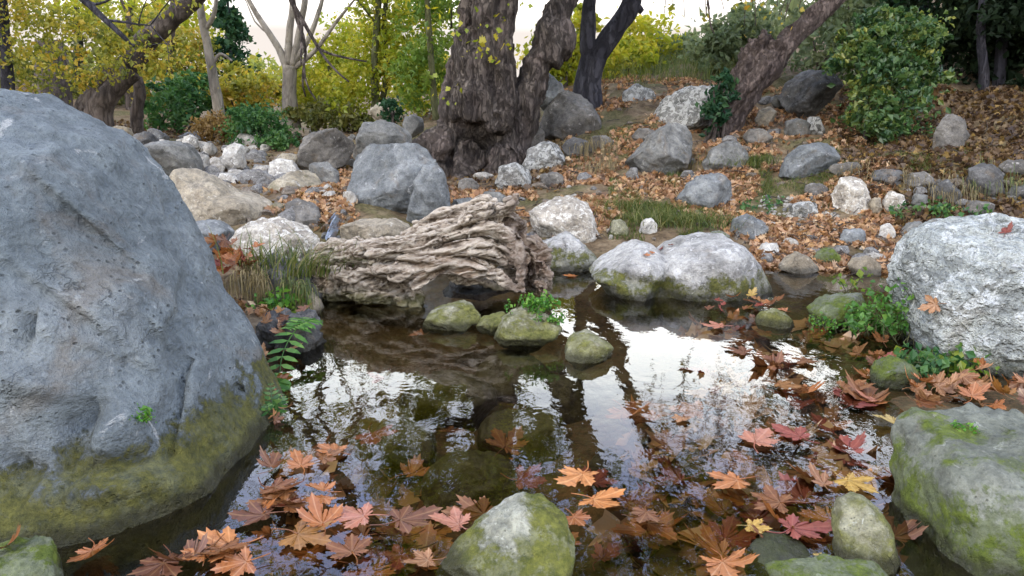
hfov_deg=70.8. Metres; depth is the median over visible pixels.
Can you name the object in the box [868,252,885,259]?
pebble
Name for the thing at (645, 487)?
fallen leaf
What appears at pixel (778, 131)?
stone
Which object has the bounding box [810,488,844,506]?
fallen leaf
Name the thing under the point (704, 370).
fallen leaf
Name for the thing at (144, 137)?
rock
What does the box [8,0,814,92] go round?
sky
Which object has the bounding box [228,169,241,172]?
stone
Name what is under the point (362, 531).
fallen leaf
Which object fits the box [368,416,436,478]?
sunken rock
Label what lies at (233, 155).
rock
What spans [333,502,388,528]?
fallen leaf
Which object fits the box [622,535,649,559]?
fallen leaf
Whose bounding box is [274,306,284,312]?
fallen leaf
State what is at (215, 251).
fallen leaf
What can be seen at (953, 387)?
fallen leaf
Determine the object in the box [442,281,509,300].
stone
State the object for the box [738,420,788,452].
fallen leaf
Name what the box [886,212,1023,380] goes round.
boulder
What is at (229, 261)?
fallen leaf
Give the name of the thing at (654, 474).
fallen leaf
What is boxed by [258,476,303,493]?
fallen leaf
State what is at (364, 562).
fallen leaf
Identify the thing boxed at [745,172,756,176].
stone
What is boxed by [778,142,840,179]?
rock
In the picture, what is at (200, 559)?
fallen leaf
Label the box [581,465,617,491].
fallen leaf
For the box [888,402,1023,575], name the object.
boulder
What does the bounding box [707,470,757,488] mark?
fallen leaf
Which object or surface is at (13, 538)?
fallen leaf
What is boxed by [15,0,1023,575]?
ground
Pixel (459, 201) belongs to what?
rock
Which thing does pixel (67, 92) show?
bush
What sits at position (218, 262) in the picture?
fallen leaf
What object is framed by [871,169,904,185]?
rock
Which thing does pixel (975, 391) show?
fallen leaf
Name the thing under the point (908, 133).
leafy plant
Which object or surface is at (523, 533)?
boulder
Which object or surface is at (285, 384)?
fern
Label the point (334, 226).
water
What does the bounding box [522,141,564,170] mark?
rock
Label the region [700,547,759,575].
fallen leaf
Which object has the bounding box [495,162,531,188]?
rock
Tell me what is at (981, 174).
rock
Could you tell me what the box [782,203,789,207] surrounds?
pebble
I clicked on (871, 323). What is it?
leafy plant
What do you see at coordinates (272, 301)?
leafy plant
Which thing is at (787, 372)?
fallen leaf
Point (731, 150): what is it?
rock
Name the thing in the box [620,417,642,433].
fallen leaf
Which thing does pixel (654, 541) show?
fallen leaf
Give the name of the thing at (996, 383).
fallen leaf
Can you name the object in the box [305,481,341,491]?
fallen leaf
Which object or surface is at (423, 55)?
yellow tree
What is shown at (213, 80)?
slender tree
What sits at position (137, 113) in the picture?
thin tree
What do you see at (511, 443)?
fallen leaf
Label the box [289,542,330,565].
fallen leaf
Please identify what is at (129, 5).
yellow tree
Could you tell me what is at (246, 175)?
stone
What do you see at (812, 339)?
fallen leaf
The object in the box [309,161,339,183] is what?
rock
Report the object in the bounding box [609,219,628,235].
rock
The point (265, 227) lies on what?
rock
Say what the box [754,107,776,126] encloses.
rock
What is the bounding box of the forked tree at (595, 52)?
[573,0,643,108]
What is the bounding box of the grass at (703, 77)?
[559,43,1009,240]
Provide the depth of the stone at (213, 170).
7.53 m
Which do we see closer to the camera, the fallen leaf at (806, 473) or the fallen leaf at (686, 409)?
the fallen leaf at (806, 473)
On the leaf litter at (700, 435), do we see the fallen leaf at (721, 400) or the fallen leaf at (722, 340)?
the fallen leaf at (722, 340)
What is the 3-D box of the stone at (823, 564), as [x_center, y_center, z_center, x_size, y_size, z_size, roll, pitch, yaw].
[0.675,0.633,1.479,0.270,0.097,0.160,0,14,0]
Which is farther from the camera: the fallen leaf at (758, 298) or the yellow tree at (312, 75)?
the yellow tree at (312, 75)
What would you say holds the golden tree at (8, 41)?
on the ground at (339, 396)
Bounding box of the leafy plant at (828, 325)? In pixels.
[808,312,857,333]
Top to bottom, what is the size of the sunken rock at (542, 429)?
0.232 m
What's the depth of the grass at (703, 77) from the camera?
6.49 m
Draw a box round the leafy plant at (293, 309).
[275,300,307,312]
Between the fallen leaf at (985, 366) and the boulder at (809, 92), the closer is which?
the fallen leaf at (985, 366)
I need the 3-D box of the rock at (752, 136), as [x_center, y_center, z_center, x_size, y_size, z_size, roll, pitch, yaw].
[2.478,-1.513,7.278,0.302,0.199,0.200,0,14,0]
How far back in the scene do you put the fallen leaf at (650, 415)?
2.70 m
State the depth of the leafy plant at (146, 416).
1.84 m
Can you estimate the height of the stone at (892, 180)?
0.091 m
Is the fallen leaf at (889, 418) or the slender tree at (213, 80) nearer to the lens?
the fallen leaf at (889, 418)
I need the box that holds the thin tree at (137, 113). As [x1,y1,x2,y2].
[89,16,179,132]
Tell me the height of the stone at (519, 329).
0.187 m
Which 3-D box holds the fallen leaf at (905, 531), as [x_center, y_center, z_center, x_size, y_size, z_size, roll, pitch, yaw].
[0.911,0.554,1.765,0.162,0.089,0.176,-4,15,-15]
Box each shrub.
[376,94,407,123]
[514,2,610,87]
[602,5,686,78]
[641,26,707,70]
[676,2,786,74]
[779,0,879,81]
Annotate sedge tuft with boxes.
[203,222,346,273]
[253,261,320,310]
[271,237,394,279]
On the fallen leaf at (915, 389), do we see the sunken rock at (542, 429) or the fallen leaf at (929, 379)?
the fallen leaf at (929, 379)
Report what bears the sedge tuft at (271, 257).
on the bank lump
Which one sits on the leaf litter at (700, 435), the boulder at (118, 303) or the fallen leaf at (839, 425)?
the fallen leaf at (839, 425)
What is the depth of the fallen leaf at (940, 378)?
2.59 m
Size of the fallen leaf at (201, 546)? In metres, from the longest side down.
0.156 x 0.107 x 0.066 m
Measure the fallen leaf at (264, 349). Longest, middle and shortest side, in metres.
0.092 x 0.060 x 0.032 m
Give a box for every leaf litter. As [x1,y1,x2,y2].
[114,83,1023,309]
[235,73,904,316]
[263,308,907,575]
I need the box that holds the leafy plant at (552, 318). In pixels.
[533,311,565,324]
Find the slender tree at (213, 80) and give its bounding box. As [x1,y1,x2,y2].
[197,0,232,119]
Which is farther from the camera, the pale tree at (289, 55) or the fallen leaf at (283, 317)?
the pale tree at (289, 55)
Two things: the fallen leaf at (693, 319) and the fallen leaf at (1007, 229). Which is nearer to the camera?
the fallen leaf at (1007, 229)
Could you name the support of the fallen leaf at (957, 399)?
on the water
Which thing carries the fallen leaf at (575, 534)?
on the ground at (339, 396)
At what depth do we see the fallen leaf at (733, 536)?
1.93 m
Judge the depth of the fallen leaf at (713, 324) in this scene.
3.30 m
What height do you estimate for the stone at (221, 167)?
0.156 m
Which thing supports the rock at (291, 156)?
on the ground at (339, 396)
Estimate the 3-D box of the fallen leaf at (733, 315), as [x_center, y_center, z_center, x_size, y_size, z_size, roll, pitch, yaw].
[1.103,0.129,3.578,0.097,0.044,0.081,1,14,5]
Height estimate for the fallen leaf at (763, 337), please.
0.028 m
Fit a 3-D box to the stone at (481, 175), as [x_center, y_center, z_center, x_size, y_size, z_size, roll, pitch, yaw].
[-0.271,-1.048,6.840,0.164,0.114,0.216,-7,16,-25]
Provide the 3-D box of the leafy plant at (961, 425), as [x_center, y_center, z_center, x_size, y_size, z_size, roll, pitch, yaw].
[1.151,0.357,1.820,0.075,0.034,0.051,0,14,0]
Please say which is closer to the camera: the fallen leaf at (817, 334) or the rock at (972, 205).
the fallen leaf at (817, 334)
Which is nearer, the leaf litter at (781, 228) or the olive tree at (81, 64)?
the leaf litter at (781, 228)
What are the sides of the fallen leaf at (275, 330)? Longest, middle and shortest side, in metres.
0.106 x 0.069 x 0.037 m
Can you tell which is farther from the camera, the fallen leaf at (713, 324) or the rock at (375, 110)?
the rock at (375, 110)
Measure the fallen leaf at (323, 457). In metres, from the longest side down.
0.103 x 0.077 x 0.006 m
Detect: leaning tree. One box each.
[74,0,205,126]
[652,0,845,138]
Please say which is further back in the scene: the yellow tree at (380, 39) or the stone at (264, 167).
the yellow tree at (380, 39)
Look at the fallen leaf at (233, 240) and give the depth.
3.62 m
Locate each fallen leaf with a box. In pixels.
[0,524,20,548]
[66,538,114,562]
[128,544,193,575]
[149,532,207,566]
[180,537,214,562]
[183,526,263,561]
[196,533,249,554]
[200,551,256,575]
[204,233,217,247]
[210,546,270,575]
[212,248,223,258]
[214,258,224,265]
[216,233,231,247]
[219,246,233,253]
[219,254,231,258]
[220,265,233,274]
[221,252,237,264]
[226,247,237,255]
[228,500,288,525]
[229,236,238,244]
[240,525,286,543]
[246,488,296,505]
[250,538,327,574]
[252,241,264,248]
[257,446,284,473]
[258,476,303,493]
[260,311,271,325]
[261,342,268,358]
[262,498,275,512]
[266,482,296,499]
[266,532,293,545]
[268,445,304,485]
[270,319,284,333]
[270,411,284,424]
[270,489,306,506]
[271,519,332,549]
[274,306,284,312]
[274,498,307,512]
[275,495,305,503]
[276,310,289,322]
[276,372,292,379]
[277,374,288,378]
[286,449,313,473]
[289,447,337,496]
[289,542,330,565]
[296,302,313,311]
[296,492,342,535]
[297,432,332,457]
[301,489,335,505]
[301,527,343,575]
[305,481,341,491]
[308,448,342,463]
[317,443,350,455]
[325,534,371,564]
[326,520,385,545]
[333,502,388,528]
[335,557,396,575]
[354,422,398,444]
[355,541,392,568]
[364,533,437,575]
[366,369,391,383]
[369,505,442,533]
[369,525,424,543]
[371,522,412,540]
[377,543,421,571]
[390,454,428,479]
[403,548,445,566]
[407,520,448,575]
[409,329,428,335]
[410,521,453,550]
[428,506,470,531]
[436,426,465,432]
[442,495,492,533]
[485,426,528,456]
[500,463,546,488]
[554,461,598,486]
[565,508,590,525]
[569,526,581,544]
[571,487,624,507]
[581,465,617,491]
[591,539,622,570]
[604,399,651,418]
[606,491,658,510]
[611,514,674,537]
[619,523,676,549]
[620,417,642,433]
[621,509,676,539]
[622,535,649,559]
[625,414,655,422]
[630,502,659,522]
[631,448,659,460]
[637,480,682,501]
[639,410,666,419]
[647,458,667,485]
[650,429,688,453]
[651,475,679,483]
[653,454,700,486]
[667,399,719,418]
[671,414,690,421]
[671,510,691,527]
[673,405,700,422]
[676,489,704,504]
[678,366,723,375]
[682,482,722,507]
[684,521,736,568]
[688,312,707,324]
[688,486,747,529]
[693,456,742,472]
[693,511,757,553]
[696,388,726,410]
[696,410,729,431]
[700,321,733,328]
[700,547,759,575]
[702,384,724,393]
[702,390,738,404]
[707,334,734,346]
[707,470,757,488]
[716,317,746,320]
[720,318,739,325]
[721,330,741,335]
[722,489,756,505]
[723,460,773,500]
[725,346,755,354]
[726,448,763,463]
[727,308,744,319]
[727,337,753,345]
[727,460,771,478]
[728,417,765,430]
[730,324,745,331]
[730,495,774,524]
[735,362,779,388]
[737,428,778,452]
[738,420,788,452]
[739,476,761,482]
[742,350,793,370]
[742,518,772,533]
[746,287,756,298]
[747,328,783,335]
[748,314,755,325]
[749,522,771,537]
[750,333,772,339]
[750,483,805,513]
[751,296,765,303]
[756,349,774,358]
[760,495,831,547]
[765,296,775,306]
[765,380,800,388]
[765,388,799,396]
[767,422,804,445]
[767,513,831,539]
[771,423,819,443]
[774,369,818,377]
[777,362,791,369]
[777,471,835,504]
[777,476,838,509]
[783,347,799,364]
[784,394,815,411]
[785,460,844,487]
[792,356,818,363]
[794,327,823,344]
[794,381,825,392]
[796,326,829,337]
[797,505,830,523]
[799,320,814,327]
[800,337,823,343]
[804,451,853,473]
[806,536,832,550]
[807,382,836,403]
[807,504,832,512]
[808,461,834,492]
[809,412,853,438]
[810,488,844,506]
[811,412,853,437]
[816,445,853,454]
[820,379,874,395]
[820,451,875,468]
[826,431,866,462]
[832,386,853,399]
[832,469,877,492]
[838,394,875,409]
[845,370,888,408]
[847,352,874,356]
[849,342,867,359]
[852,457,892,479]
[853,319,879,342]
[853,445,873,466]
[853,490,927,549]
[855,368,869,378]
[857,390,877,400]
[858,348,904,359]
[860,398,887,403]
[865,355,878,365]
[872,331,888,345]
[874,414,895,423]
[903,379,932,395]
[904,392,941,407]
[905,369,921,389]
[911,372,938,382]
[915,389,945,407]
[917,295,946,313]
[930,371,955,395]
[936,372,970,391]
[939,394,974,402]
[946,384,958,390]
[954,364,979,384]
[957,382,990,403]
[957,383,970,396]
[961,363,992,370]
[962,374,980,384]
[965,376,993,391]
[973,357,988,369]
[981,374,990,381]
[983,376,1019,396]
[983,398,1005,409]
[989,370,1014,399]
[998,221,1012,235]
[1009,375,1023,391]
[1014,373,1023,383]
[1017,388,1023,404]
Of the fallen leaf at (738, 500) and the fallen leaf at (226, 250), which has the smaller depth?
the fallen leaf at (738, 500)
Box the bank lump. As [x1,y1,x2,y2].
[239,253,322,305]
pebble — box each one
[305,187,323,192]
[321,191,335,196]
[343,191,357,204]
[759,253,772,261]
[780,237,798,245]
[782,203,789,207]
[833,245,849,254]
[851,253,868,257]
[863,247,879,253]
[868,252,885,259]
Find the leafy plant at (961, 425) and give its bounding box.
[950,420,979,433]
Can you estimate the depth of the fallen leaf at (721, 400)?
2.57 m
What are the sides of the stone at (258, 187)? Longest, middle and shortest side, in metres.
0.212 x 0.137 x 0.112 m
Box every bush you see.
[33,39,72,106]
[143,65,218,134]
[186,109,240,144]
[194,54,282,131]
[213,95,304,150]
[281,95,375,133]
[821,4,962,144]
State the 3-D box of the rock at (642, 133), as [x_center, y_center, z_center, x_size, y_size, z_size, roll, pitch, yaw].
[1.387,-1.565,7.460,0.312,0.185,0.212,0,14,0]
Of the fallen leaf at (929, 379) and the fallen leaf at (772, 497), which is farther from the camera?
the fallen leaf at (929, 379)
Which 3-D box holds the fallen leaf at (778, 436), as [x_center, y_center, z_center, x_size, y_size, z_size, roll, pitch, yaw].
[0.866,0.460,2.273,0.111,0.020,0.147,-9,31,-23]
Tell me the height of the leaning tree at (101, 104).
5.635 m
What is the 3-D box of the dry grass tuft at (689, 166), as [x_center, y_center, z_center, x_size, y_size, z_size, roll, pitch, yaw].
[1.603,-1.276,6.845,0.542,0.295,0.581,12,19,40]
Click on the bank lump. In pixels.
(274, 282)
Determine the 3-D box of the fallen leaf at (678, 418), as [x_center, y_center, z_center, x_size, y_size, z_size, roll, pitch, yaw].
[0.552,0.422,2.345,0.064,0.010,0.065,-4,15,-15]
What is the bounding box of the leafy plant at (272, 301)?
[245,286,310,309]
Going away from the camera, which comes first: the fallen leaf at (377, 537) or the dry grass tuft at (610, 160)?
the fallen leaf at (377, 537)
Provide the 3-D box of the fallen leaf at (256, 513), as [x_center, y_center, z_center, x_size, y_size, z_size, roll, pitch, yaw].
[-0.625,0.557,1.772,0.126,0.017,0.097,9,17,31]
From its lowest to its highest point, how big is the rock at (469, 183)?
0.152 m
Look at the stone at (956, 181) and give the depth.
5.54 m
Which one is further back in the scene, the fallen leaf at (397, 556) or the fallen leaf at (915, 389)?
the fallen leaf at (915, 389)
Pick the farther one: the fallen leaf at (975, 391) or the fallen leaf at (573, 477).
the fallen leaf at (975, 391)
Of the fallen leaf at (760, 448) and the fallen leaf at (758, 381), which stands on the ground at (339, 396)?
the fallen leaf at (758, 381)
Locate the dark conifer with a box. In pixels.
[202,0,264,113]
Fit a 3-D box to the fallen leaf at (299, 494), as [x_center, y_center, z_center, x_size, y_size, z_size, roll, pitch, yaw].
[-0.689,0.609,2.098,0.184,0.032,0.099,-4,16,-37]
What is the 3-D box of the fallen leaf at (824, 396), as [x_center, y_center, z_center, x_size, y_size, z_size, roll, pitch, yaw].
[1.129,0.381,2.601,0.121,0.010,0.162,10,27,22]
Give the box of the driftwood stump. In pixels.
[304,193,553,315]
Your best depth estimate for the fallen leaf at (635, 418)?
2.51 m
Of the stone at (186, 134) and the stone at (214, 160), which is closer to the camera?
the stone at (214, 160)
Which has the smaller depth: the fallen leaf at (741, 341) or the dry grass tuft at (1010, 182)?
the fallen leaf at (741, 341)
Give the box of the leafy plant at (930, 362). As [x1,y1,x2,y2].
[893,341,990,377]
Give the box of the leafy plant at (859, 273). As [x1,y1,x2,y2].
[832,267,872,292]
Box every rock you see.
[114,125,133,135]
[133,131,159,144]
[182,135,198,148]
[196,219,234,253]
[218,173,237,182]
[221,143,246,169]
[229,216,319,261]
[268,158,298,176]
[272,202,284,209]
[276,153,301,169]
[284,198,320,224]
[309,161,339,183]
[339,218,409,239]
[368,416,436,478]
[370,102,388,121]
[400,370,496,430]
[402,114,423,137]
[406,164,450,222]
[421,450,523,528]
[451,197,472,205]
[458,177,478,189]
[474,349,548,397]
[476,406,563,467]
[483,191,505,202]
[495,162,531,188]
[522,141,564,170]
[524,373,597,425]
[528,195,599,242]
[530,126,544,146]
[540,172,563,187]
[542,231,597,277]
[562,137,591,156]
[587,447,628,500]
[590,135,613,148]
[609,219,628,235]
[622,83,655,102]
[632,128,654,140]
[639,218,656,233]
[676,173,731,207]
[702,140,748,169]
[711,231,729,237]
[730,213,768,238]
[743,128,772,143]
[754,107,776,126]
[759,243,778,253]
[770,95,782,108]
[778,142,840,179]
[778,251,818,277]
[784,118,810,135]
[789,201,817,216]
[804,183,827,195]
[806,292,865,331]
[807,116,825,134]
[813,247,840,263]
[828,162,861,175]
[830,176,870,214]
[838,228,865,244]
[847,255,880,277]
[868,197,882,213]
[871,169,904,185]
[878,223,895,237]
[882,191,905,211]
[900,221,921,233]
[904,171,934,187]
[911,194,927,205]
[929,179,961,204]
[932,114,969,148]
[961,200,994,214]
[966,163,1005,197]
[998,159,1023,177]
[1007,184,1023,200]
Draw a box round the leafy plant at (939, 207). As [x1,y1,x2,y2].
[888,195,992,221]
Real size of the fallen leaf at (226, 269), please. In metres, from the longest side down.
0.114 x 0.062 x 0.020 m
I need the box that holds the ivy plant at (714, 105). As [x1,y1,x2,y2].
[695,66,740,142]
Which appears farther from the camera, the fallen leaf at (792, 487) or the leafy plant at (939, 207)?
the leafy plant at (939, 207)
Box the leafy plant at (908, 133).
[896,117,935,137]
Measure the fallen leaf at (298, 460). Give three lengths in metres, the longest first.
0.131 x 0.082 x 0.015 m
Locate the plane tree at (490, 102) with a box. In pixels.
[288,0,578,180]
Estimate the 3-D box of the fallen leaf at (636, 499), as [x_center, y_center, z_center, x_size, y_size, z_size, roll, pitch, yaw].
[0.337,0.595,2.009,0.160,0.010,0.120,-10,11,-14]
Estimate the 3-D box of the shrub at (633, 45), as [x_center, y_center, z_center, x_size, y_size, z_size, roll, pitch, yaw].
[2.011,-3.909,12.015,1.678,1.505,2.751,8,16,28]
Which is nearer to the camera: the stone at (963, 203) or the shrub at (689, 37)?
the stone at (963, 203)
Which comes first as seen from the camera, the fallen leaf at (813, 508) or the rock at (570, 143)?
the fallen leaf at (813, 508)
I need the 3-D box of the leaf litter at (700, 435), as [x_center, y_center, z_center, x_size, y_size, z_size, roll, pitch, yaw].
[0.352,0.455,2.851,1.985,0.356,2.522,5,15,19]
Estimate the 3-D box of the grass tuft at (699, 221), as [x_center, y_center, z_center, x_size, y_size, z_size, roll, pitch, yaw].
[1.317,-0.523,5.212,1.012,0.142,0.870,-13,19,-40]
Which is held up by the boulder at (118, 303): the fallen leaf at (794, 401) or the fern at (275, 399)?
the fern at (275, 399)
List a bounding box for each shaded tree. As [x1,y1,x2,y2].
[859,0,975,62]
[885,0,1023,91]
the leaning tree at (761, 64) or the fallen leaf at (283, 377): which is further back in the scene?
the leaning tree at (761, 64)
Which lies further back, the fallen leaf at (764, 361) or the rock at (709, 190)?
the rock at (709, 190)
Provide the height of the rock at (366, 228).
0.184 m
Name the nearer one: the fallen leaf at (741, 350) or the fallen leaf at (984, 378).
the fallen leaf at (984, 378)
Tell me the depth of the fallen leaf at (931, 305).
2.82 m
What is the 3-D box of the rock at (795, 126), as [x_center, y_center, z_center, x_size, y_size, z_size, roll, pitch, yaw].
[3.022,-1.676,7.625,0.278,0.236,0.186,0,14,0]
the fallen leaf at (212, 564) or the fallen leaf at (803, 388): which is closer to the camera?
the fallen leaf at (212, 564)
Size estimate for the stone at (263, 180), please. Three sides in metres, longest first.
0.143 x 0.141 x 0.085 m
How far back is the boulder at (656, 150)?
6.70 m
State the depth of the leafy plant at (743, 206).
5.64 m
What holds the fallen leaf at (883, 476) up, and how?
on the leaf litter at (700, 435)
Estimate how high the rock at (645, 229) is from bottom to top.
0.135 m
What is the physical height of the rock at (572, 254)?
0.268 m
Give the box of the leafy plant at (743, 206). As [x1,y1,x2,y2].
[739,193,784,213]
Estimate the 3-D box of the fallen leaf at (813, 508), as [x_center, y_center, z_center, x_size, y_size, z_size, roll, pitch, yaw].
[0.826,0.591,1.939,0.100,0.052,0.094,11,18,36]
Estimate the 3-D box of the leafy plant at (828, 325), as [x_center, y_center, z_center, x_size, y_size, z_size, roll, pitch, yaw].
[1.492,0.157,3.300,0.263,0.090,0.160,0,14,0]
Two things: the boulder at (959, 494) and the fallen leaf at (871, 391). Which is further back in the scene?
the fallen leaf at (871, 391)
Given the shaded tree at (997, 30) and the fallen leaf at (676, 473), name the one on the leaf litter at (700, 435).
the fallen leaf at (676, 473)
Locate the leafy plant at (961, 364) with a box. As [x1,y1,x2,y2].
[894,342,999,382]
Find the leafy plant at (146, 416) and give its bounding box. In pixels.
[129,403,156,423]
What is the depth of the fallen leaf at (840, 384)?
2.62 m
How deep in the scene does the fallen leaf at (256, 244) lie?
3.58 m
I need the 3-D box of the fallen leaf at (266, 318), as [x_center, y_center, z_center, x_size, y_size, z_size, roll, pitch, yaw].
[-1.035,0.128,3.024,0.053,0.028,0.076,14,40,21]
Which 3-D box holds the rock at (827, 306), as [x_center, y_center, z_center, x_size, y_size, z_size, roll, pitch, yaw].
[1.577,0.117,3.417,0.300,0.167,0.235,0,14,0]
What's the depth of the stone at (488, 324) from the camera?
3.23 m
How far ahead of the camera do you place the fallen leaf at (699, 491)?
2.14 m
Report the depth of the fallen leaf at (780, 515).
1.79 m
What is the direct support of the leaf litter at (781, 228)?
on the ground at (339, 396)
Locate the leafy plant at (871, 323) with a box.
[838,294,906,338]
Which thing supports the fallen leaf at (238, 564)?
on the water
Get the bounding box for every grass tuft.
[224,268,275,304]
[231,258,297,299]
[558,136,617,157]
[576,156,620,175]
[581,189,690,214]
[598,203,724,228]
[628,206,755,232]
[678,139,707,170]
[691,149,781,165]
[827,158,884,185]
[887,162,980,211]
[960,154,1023,202]
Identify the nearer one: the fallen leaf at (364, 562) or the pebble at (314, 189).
the fallen leaf at (364, 562)
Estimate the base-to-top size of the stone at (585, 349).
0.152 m
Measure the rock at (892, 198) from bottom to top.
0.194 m
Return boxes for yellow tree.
[47,0,224,109]
[268,5,390,123]
[310,0,451,117]
[378,0,459,119]
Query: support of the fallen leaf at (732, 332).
on the ground at (339, 396)
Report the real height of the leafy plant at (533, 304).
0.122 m
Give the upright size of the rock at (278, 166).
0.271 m
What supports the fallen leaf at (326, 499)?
on the water
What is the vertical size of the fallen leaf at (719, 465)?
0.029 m
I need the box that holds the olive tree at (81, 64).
[12,6,165,109]
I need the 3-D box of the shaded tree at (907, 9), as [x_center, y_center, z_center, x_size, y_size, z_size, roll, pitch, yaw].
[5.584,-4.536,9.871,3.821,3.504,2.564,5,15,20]
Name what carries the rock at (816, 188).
on the ground at (339, 396)
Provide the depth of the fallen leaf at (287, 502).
1.81 m
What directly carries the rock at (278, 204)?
on the ground at (339, 396)
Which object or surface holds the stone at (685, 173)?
on the ground at (339, 396)
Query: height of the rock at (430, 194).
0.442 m
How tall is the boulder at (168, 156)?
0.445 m
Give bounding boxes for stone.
[0,535,63,575]
[147,128,169,139]
[177,132,205,140]
[197,141,206,152]
[200,154,209,167]
[203,143,217,154]
[204,165,219,174]
[210,157,221,164]
[211,164,225,172]
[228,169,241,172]
[234,133,260,146]
[236,169,275,183]
[243,189,259,193]
[246,150,265,159]
[247,145,257,149]
[251,183,265,192]
[253,158,265,162]
[253,165,268,170]
[255,306,328,371]
[256,177,270,183]
[260,144,270,150]
[262,209,274,215]
[274,173,285,178]
[278,206,295,220]
[279,195,287,200]
[281,186,298,195]
[296,291,323,316]
[307,223,317,228]
[340,159,354,167]
[347,134,355,139]
[423,300,480,334]
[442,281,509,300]
[473,172,493,179]
[476,311,505,335]
[494,305,561,353]
[529,182,547,188]
[564,329,613,370]
[577,172,591,181]
[625,167,638,179]
[680,170,694,177]
[721,135,736,142]
[744,530,811,575]
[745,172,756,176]
[755,308,793,337]
[757,96,770,104]
[765,553,888,575]
[768,128,780,133]
[831,491,900,575]
[869,355,922,391]
[886,176,897,184]
[912,186,927,194]
[950,178,968,192]
[955,199,968,206]
[1003,180,1013,188]
[1006,193,1016,199]
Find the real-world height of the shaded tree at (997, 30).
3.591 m
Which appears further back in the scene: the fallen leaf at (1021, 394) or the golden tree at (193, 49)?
the golden tree at (193, 49)
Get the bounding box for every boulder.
[0,88,307,575]
[144,140,203,175]
[169,168,272,225]
[267,170,321,191]
[297,128,354,169]
[346,142,438,213]
[353,119,411,158]
[435,491,574,575]
[539,90,601,139]
[540,73,563,110]
[589,232,773,330]
[625,122,692,173]
[654,85,714,129]
[778,69,843,117]
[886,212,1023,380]
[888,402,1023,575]
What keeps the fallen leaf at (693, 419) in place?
on the fallen leaf at (686, 409)
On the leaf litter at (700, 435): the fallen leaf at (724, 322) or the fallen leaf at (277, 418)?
the fallen leaf at (724, 322)
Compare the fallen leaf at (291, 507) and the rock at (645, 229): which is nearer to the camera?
the fallen leaf at (291, 507)
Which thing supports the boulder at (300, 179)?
on the ground at (339, 396)
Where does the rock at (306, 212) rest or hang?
on the ground at (339, 396)
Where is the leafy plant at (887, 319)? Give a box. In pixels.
[837,277,913,346]
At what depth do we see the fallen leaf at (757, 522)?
1.75 m
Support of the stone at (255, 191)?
on the ground at (339, 396)
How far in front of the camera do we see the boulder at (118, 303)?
1.93 m
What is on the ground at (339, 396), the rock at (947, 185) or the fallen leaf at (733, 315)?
the rock at (947, 185)
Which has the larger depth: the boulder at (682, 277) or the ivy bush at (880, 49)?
the ivy bush at (880, 49)
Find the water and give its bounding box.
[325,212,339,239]
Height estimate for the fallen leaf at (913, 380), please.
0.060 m
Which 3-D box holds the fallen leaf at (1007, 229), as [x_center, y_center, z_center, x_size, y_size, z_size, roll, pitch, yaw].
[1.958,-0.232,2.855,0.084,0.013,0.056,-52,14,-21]
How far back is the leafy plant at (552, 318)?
3.09 m
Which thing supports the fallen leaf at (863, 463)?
on the leaf litter at (700, 435)
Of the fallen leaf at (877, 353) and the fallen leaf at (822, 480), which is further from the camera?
the fallen leaf at (877, 353)
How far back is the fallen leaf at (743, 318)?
3.71 m
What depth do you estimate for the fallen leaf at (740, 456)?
2.17 m
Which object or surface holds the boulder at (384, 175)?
on the ground at (339, 396)
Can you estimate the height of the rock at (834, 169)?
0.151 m
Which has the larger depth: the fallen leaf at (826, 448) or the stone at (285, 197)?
the stone at (285, 197)
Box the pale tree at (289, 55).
[245,0,354,127]
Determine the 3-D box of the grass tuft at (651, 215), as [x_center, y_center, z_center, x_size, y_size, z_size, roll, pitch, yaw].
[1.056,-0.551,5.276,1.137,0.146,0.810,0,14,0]
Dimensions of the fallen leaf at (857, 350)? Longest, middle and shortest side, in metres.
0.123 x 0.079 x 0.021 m
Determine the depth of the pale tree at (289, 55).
11.37 m
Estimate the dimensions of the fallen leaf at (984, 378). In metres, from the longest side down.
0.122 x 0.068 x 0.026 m
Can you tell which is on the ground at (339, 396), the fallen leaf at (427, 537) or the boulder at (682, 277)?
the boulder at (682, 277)
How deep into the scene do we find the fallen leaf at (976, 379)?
2.64 m
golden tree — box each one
[0,0,221,103]
[112,0,234,118]
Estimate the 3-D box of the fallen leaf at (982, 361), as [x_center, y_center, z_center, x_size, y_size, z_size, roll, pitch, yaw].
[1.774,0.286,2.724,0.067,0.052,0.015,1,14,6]
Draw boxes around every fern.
[259,382,288,416]
[267,317,322,396]
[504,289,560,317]
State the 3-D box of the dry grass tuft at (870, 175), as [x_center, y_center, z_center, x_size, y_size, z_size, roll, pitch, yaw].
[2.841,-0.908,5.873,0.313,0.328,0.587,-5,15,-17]
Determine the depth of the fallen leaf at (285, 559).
1.81 m
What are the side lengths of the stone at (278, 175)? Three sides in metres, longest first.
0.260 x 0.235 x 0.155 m
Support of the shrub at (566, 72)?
on the ground at (339, 396)
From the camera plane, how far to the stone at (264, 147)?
9.71 m
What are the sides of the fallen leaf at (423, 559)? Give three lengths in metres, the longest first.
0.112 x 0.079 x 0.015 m
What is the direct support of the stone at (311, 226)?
on the ground at (339, 396)
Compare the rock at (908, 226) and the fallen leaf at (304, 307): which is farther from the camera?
the rock at (908, 226)
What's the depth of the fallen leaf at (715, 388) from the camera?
2.69 m
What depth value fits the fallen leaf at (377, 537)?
2.15 m
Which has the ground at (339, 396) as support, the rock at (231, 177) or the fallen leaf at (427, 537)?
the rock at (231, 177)
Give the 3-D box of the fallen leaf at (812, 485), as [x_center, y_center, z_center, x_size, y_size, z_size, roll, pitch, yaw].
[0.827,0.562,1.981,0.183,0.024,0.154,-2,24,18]
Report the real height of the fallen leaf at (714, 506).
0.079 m

